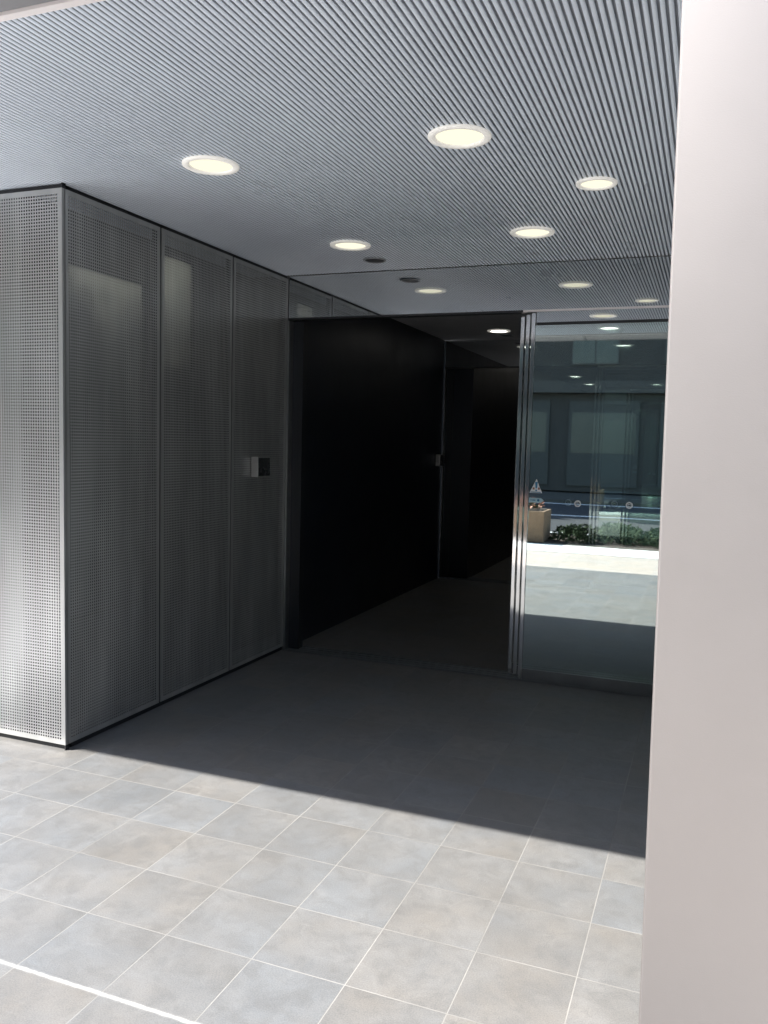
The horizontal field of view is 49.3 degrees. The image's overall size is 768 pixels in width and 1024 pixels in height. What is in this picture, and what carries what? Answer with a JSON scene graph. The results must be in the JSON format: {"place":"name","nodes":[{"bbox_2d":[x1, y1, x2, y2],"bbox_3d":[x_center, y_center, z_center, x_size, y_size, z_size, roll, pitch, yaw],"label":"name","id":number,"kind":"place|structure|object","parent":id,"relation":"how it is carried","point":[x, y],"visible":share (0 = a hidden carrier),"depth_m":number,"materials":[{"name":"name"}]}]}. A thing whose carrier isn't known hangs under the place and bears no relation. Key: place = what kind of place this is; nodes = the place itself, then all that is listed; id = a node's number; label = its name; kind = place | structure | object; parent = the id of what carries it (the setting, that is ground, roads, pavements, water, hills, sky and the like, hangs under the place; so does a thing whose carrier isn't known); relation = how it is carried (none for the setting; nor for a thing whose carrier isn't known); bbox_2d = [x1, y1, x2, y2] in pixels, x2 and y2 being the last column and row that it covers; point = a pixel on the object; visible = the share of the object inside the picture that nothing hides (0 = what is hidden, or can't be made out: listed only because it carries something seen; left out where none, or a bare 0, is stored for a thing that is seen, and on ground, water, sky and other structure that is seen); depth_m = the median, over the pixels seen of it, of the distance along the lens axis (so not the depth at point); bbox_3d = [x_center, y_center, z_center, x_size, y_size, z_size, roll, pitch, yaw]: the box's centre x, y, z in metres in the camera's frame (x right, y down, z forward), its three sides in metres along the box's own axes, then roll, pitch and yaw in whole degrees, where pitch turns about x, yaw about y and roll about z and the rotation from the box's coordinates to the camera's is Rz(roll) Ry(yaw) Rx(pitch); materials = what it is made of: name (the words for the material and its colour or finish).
{"place":"outdoors","nodes":[
{"label":"outdoors","id":0,"kind":"place"},
{"bbox_2d":[0,550,651,1023],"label":"plaza floor","id":1,"kind":"structure","parent":0,"point":[282,836],"depth_m":3.22,"materials":[{"name":"grey stone"}]},
{"bbox_2d":[0,183,70,750],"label":"perforated front wall","id":2,"kind":"structure","parent":1,"relation":"on","point":[10,709],"depth_m":4.07,"materials":[{"name":"metal"}]},
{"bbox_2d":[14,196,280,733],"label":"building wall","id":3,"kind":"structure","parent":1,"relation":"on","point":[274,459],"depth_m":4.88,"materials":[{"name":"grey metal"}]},
{"bbox_2d":[64,187,288,747],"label":"perforated side wall","id":4,"kind":"structure","parent":1,"relation":"on","point":[273,557],"depth_m":4.75,"materials":[{"name":"metal"}]},
{"bbox_2d":[251,457,269,476],"bbox_3d":[-0.836,-0.307,5.684,0.056,0.135,0.165,3,5,21],"label":"wall intercom","id":5,"kind":"object","parent":4,"relation":"attached to","point":[260,466],"depth_m":5.62,"materials":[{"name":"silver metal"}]},
{"bbox_2d":[283,321,307,649],"bbox_3d":[-0.649,-0.178,6.130,0.096,2.394,0.130,3,5,21],"label":"door jamb","id":6,"kind":"object","parent":1,"relation":"on","point":[297,355],"depth_m":6.12,"materials":[{"name":"black metal"}]},
{"bbox_2d":[277,311,444,639],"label":"vestibule side wall","id":7,"kind":"structure","parent":1,"relation":"on","point":[374,416],"depth_m":7.56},
{"bbox_2d":[435,454,443,465],"bbox_3d":[0.632,-0.583,9.433,0.056,0.135,0.165,3,5,21],"label":"wall intercom","id":8,"kind":"object","parent":7,"relation":"attached to","point":[439,460],"depth_m":9.36,"materials":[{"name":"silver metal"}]},
{"bbox_2d":[438,369,454,576],"bbox_3d":[0.727,-0.437,9.646,0.096,2.394,0.130,3,5,21],"label":"door jamb","id":9,"kind":"object","parent":1,"relation":"on","point":[446,471],"depth_m":9.63,"materials":[{"name":"black metal"}]},
{"bbox_2d":[285,646,652,696],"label":"threshold track","id":10,"kind":"structure","parent":1,"relation":"on","point":[413,663],"depth_m":5.86,"materials":[{"name":"grey metal"}]},
{"bbox_2d":[508,316,525,672],"bbox_3d":[1.349,-0.071,5.413,1.020,2.384,0.032,3,5,21],"label":"sliding door","id":11,"kind":"structure","parent":10,"relation":"on","point":[516,492],"depth_m":5.58,"materials":[{"name":"silver metal"}]},
{"bbox_2d":[513,314,530,675],"bbox_3d":[1.373,-0.065,5.346,1.020,2.384,0.032,3,5,21],"label":"sliding door","id":12,"kind":"structure","parent":10,"relation":"on","point":[522,490],"depth_m":5.51,"materials":[{"name":"silver metal"}]},
{"bbox_2d":[518,313,667,694],"bbox_3d":[1.395,-0.058,5.279,1.020,2.384,0.032,3,5,21],"label":"sliding door","id":13,"kind":"structure","parent":10,"relation":"on","point":[594,460],"depth_m":5.30,"materials":[{"name":"clear glass"}]},
{"bbox_2d":[439,576,510,583],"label":"threshold track","id":14,"kind":"structure","parent":1,"relation":"on","point":[489,580],"depth_m":9.57,"materials":[{"name":"black metal"}]},
{"bbox_2d":[438,341,529,578],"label":"lobby side wall","id":15,"kind":"structure","parent":1,"relation":"on","point":[485,412],"depth_m":10.05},
{"bbox_2d":[260,253,670,340],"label":"lobby ceiling","id":16,"kind":"structure","parent":15,"relation":"on","point":[460,328],"depth_m":8.12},
{"bbox_2d":[488,329,509,332],"bbox_3d":[1.175,-1.846,8.554,0.230,0.010,0.230,3,5,21],"label":"downlight","id":17,"kind":"object","parent":16,"relation":"attached to","point":[498,331],"visible":1,"depth_m":8.55,"materials":[{"name":"white plastic"}]},
{"bbox_2d":[500,334,513,336],"bbox_3d":[1.306,-1.872,8.888,0.148,0.007,0.148,3,5,21],"label":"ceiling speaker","id":18,"kind":"object","parent":16,"relation":"attached to","point":[506,335],"visible":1,"depth_m":8.87},
{"bbox_2d":[639,0,767,1023],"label":"pillar","id":19,"kind":"structure","parent":1,"relation":"on","point":[704,957],"depth_m":1.31,"materials":[{"name":"white paint"}]},
{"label":"building roof","id":20,"kind":"structure","parent":0,"visible":0},
{"bbox_2d":[0,0,681,276],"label":"entrance canopy","id":21,"kind":"object","parent":20,"relation":"attached to","point":[317,121],"visible":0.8,"depth_m":3.06,"materials":[{"name":"metal"}]},
{"bbox_2d":[182,155,239,175],"bbox_3d":[-0.740,-1.479,3.577,0.242,0.010,0.242,3,5,21],"label":"downlight","id":22,"kind":"object","parent":21,"relation":"attached to","point":[210,165],"visible":1,"depth_m":3.57,"materials":[{"name":"white plastic"}]},
{"bbox_2d":[330,240,370,250],"bbox_3d":[-0.200,-1.582,4.973,0.242,0.010,0.242,3,5,21],"label":"downlight","id":23,"kind":"object","parent":21,"relation":"attached to","point":[350,245],"visible":1,"depth_m":4.97,"materials":[{"name":"white plastic"}]},
{"bbox_2d":[363,257,385,262],"bbox_3d":[-0.060,-1.613,5.368,0.148,0.007,0.148,3,5,21],"label":"ceiling speaker","id":24,"kind":"object","parent":21,"relation":"attached to","point":[374,260],"visible":1,"depth_m":5.36},
{"bbox_2d":[428,124,491,148],"bbox_3d":[0.286,-1.419,3.170,0.242,0.010,0.242,3,5,21],"label":"downlight","id":25,"kind":"object","parent":21,"relation":"attached to","point":[459,136],"visible":1,"depth_m":3.16,"materials":[{"name":"white plastic"}]},
{"bbox_2d":[510,226,554,238],"bbox_3d":[0.809,-1.522,4.564,0.242,0.010,0.242,3,5,21],"label":"downlight","id":26,"kind":"object","parent":21,"relation":"attached to","point":[531,232],"visible":1,"depth_m":4.56,"materials":[{"name":"white plastic"}]},
{"bbox_2d":[576,176,617,190],"bbox_3d":[0.937,-1.446,3.690,0.180,0.010,0.180,3,5,21],"label":"downlight","id":27,"kind":"object","parent":21,"relation":"attached to","point":[597,183],"visible":1,"depth_m":3.69,"materials":[{"name":"white plastic"}]},
{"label":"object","id":28,"kind":"structure","parent":0,"visible":0},
{"bbox_2d":[288,256,670,324],"bbox_3d":[1.889,-1.344,5.055,5.471,0.387,0.142,3,5,21],"label":"transom window","id":29,"kind":"structure","parent":28,"relation":"attached to","point":[632,290],"depth_m":5.42,"materials":[{"name":"clear glass"}]},
{"bbox_2d":[445,339,530,368],"bbox_3d":[3.266,-1.603,8.570,5.471,0.387,0.142,3,5,21],"label":"transom window","id":30,"kind":"structure","parent":28,"relation":"attached to","point":[474,354],"depth_m":9.34,"materials":[{"name":"clear glass"}]}
]}

